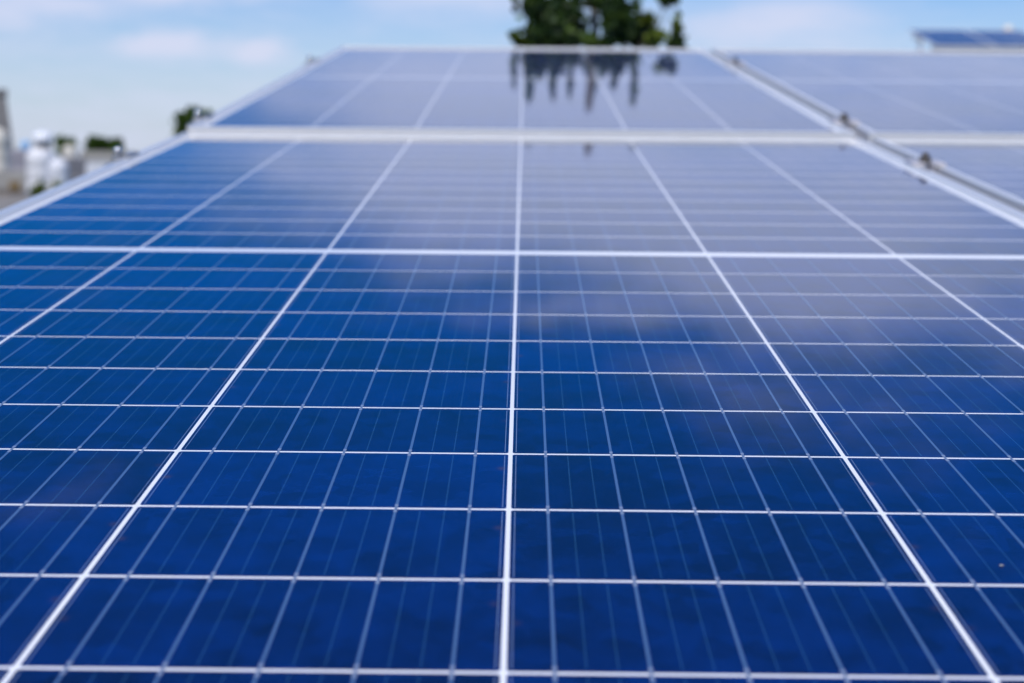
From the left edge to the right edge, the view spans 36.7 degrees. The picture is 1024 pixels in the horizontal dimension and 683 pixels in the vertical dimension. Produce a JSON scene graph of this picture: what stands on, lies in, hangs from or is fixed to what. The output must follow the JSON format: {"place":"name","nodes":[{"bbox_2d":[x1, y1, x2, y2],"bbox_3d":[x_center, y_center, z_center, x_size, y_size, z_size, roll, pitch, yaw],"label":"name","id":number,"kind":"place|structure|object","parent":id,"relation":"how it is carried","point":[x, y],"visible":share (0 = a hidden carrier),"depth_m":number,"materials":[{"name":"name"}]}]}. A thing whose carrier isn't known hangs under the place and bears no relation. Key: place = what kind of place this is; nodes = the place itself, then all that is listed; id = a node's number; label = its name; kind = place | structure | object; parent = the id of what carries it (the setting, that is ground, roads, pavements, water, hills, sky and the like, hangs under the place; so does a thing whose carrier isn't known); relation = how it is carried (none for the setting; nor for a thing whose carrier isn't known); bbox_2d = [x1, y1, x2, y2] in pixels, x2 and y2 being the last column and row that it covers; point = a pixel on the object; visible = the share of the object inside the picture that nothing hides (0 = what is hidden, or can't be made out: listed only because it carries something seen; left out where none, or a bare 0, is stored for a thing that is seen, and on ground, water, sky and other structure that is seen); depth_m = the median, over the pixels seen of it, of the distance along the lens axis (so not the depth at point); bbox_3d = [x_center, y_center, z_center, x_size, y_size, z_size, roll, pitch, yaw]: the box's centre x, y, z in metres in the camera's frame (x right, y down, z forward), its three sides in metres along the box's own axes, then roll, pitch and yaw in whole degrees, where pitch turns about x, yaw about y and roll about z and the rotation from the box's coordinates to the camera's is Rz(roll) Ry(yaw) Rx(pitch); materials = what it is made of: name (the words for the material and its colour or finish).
{"place":"outdoors","nodes":[
{"label":"outdoors","id":0,"kind":"place"},
{"bbox_2d":[0,89,12,148],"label":"concrete tower","id":1,"kind":"structure","parent":0,"point":[5,125],"depth_m":63.06,"materials":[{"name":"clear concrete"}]},
{"bbox_2d":[9,149,28,195],"bbox_3d":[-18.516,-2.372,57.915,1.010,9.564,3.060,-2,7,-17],"label":"stair house","id":2,"kind":"structure","parent":0,"point":[17,159],"depth_m":56.03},
{"bbox_2d":[26,131,54,195],"bbox_3d":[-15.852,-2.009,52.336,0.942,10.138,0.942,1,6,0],"label":"roof vent","id":3,"kind":"object","parent":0,"point":[40,156],"visible":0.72,"depth_m":51.52,"materials":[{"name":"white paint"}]},
{"bbox_2d":[62,158,86,180],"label":"grey block","id":4,"kind":"structure","parent":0,"point":[77,167],"depth_m":58.06,"materials":[{"name":"grey"}]},
{"bbox_2d":[62,145,77,157],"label":"water tank","id":5,"kind":"object","parent":4,"relation":"on","point":[69,151],"visible":0.95,"depth_m":60.23,"materials":[{"name":"beige paint"}]},
{"bbox_2d":[80,151,129,173],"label":"long building","id":6,"kind":"structure","parent":0,"point":[95,160],"depth_m":73.83,"materials":[{"name":"white paint"}]},
{"bbox_2d":[0,0,1023,157],"label":"sky","id":7,"kind":"structure","parent":0,"point":[78,69],"materials":[{"name":"blue"}]},
{"bbox_2d":[913,35,1023,50],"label":"panel rack","id":8,"kind":"object","parent":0,"point":[920,42],"visible":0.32,"depth_m":26.01,"materials":[{"name":"metal"}]},
{"bbox_2d":[908,30,996,47],"bbox_3d":[7.569,-5.226,26.653,0.992,0.037,2.012,1,19,0],"label":"solar panel","id":9,"kind":"object","parent":8,"relation":"on","point":[950,38],"visible":1,"depth_m":26.45,"materials":[{"name":"glass"}]},
{"bbox_2d":[965,30,1023,47],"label":"solar panel","id":10,"kind":"object","parent":8,"relation":"on","point":[1006,38],"visible":1,"depth_m":26.73,"materials":[{"name":"glass"}]},
{"bbox_2d":[1003,25,1012,29],"bbox_3d":[9.621,-5.320,30.082,0.200,1.659,0.200,1,6,0],"label":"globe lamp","id":11,"kind":"object","parent":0,"point":[1008,27],"visible":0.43,"depth_m":29.92,"materials":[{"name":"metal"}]},
{"label":"ground","id":12,"kind":"structure","parent":0,"visible":0},
{"bbox_2d":[0,128,9,170],"bbox_3d":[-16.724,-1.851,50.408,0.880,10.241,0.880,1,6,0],"label":"water tank","id":13,"kind":"object","parent":12,"relation":"on","point":[4,153],"visible":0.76,"depth_m":49.71,"materials":[{"name":"beige paint"}]},
{"bbox_2d":[0,170,31,210],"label":"grey brown building","id":14,"kind":"structure","parent":12,"relation":"on","point":[12,186],"depth_m":46.18,"materials":[{"name":"concrete"}]},
{"bbox_2d":[21,140,29,149],"bbox_3d":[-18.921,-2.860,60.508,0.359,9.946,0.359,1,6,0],"label":"water tank","id":15,"kind":"object","parent":12,"relation":"on","point":[25,144],"visible":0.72,"depth_m":59.84,"materials":[{"name":"blue plastic"}]},
{"bbox_2d":[29,175,48,196],"bbox_3d":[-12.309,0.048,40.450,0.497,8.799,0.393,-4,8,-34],"label":"bush","id":16,"kind":"object","parent":12,"relation":"on","point":[38,188],"visible":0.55,"depth_m":39.94,"materials":[{"name":"green plant"}]},
{"bbox_2d":[52,176,64,187],"bbox_3d":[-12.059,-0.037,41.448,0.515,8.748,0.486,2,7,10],"label":"bush","id":17,"kind":"object","parent":12,"relation":"on","point":[55,184],"visible":0.06,"depth_m":40.90,"materials":[{"name":"green plant"}]},
{"bbox_2d":[48,158,68,189],"bbox_3d":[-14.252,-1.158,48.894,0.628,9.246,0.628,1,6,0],"label":"water tank","id":18,"kind":"object","parent":12,"relation":"on","point":[58,168],"visible":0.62,"depth_m":48.19,"materials":[{"name":"white paint"}]},
{"bbox_2d":[54,134,78,156],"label":"distant tree","id":19,"kind":"object","parent":12,"relation":"on","point":[60,141],"visible":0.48,"depth_m":97.77,"materials":[{"name":"green plant"}]},
{"bbox_2d":[83,134,107,150],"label":"distant tree","id":20,"kind":"object","parent":12,"relation":"on","point":[94,142],"visible":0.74,"depth_m":95.53,"materials":[{"name":"green plant"}]},
{"bbox_2d":[102,137,125,150],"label":"distant tree","id":21,"kind":"object","parent":12,"relation":"on","point":[112,143],"visible":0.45,"depth_m":95.57,"materials":[{"name":"green plant"}]},
{"bbox_2d":[171,105,213,135],"bbox_3d":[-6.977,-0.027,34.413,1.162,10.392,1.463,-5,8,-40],"label":"round tree","id":22,"kind":"object","parent":12,"relation":"on","point":[183,119],"visible":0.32,"depth_m":33.86,"materials":[{"name":"green plant"}]},
{"bbox_2d":[507,0,689,48],"bbox_3d":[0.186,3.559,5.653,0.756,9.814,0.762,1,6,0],"label":"leafy tree","id":23,"kind":"object","parent":12,"relation":"on","point":[552,24],"visible":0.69,"depth_m":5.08,"materials":[{"name":"green plant"}]},
{"bbox_3d":[2.952,4.896,0.428,9.060,8.367,9.346,1,6,0],"label":"flat roof building","id":24,"kind":"object","parent":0,"visible":0},
{"bbox_3d":[0.519,0.062,2.213,2.100,1.030,3.146,1,6,0],"label":"rack","id":25,"kind":"object","parent":24,"relation":"on","visible":0},
{"bbox_2d":[186,110,213,126],"bbox_3d":[-0.491,-0.340,2.435,0.034,0.050,0.048,1,14,0],"label":"end clamp","id":26,"kind":"object","parent":25,"relation":"attached to","point":[197,118],"visible":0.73,"depth_m":2.43,"materials":[{"name":"metal"}]},
{"bbox_2d":[303,55,319,65],"bbox_3d":[-0.479,-0.659,3.695,0.034,0.050,0.048,1,14,0],"label":"end clamp","id":27,"kind":"object","parent":25,"relation":"attached to","point":[309,57],"visible":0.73,"depth_m":3.69,"materials":[{"name":"metal"}]},
{"bbox_2d":[0,132,1023,682],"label":"solar panel","id":28,"kind":"object","parent":25,"relation":"on","point":[366,408],"visible":1,"depth_m":0.80,"materials":[{"name":"glass"}]},
{"bbox_2d":[103,146,138,166],"bbox_3d":[-0.495,-0.222,1.961,0.034,0.050,0.048,1,13,0],"label":"end clamp","id":29,"kind":"object","parent":28,"relation":"attached to","point":[117,156],"visible":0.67,"depth_m":1.95,"materials":[{"name":"metal"}]},
{"bbox_2d":[187,46,855,137],"bbox_3d":[0.022,-0.544,3.272,0.992,0.037,2.012,1,14,0],"label":"solar panel","id":30,"kind":"object","parent":25,"relation":"on","point":[520,91],"visible":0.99,"depth_m":2.84,"materials":[{"name":"glass"}]},
{"bbox_2d":[725,57,744,67],"bbox_3d":[0.532,-0.660,3.685,0.042,0.035,0.044,1,14,0],"label":"clamp","id":31,"kind":"object","parent":25,"relation":"attached to","point":[736,61],"visible":0.69,"depth_m":3.68,"materials":[{"name":"metal"}]},
{"bbox_2d":[828,113,859,129],"bbox_3d":[0.520,-0.341,2.425,0.042,0.035,0.044,1,14,0],"label":"clamp","id":32,"kind":"object","parent":25,"relation":"attached to","point":[845,120],"visible":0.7,"depth_m":2.42,"materials":[{"name":"metal"}]},
{"bbox_2d":[711,49,1023,143],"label":"solar panel","id":33,"kind":"object","parent":25,"relation":"on","point":[928,94],"visible":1,"depth_m":3.13,"materials":[{"name":"glass"}]},
{"bbox_2d":[904,152,945,171],"bbox_3d":[0.516,-0.219,1.932,0.042,0.035,0.044,1,13,0],"label":"clamp","id":34,"kind":"object","parent":25,"relation":"attached to","point":[926,161],"visible":0.66,"depth_m":1.92,"materials":[{"name":"metal"}]},
{"bbox_2d":[872,138,1023,212],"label":"solar panel","id":35,"kind":"object","parent":25,"relation":"on","point":[993,169],"visible":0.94,"depth_m":2.02,"materials":[{"name":"glass"}]}
]}

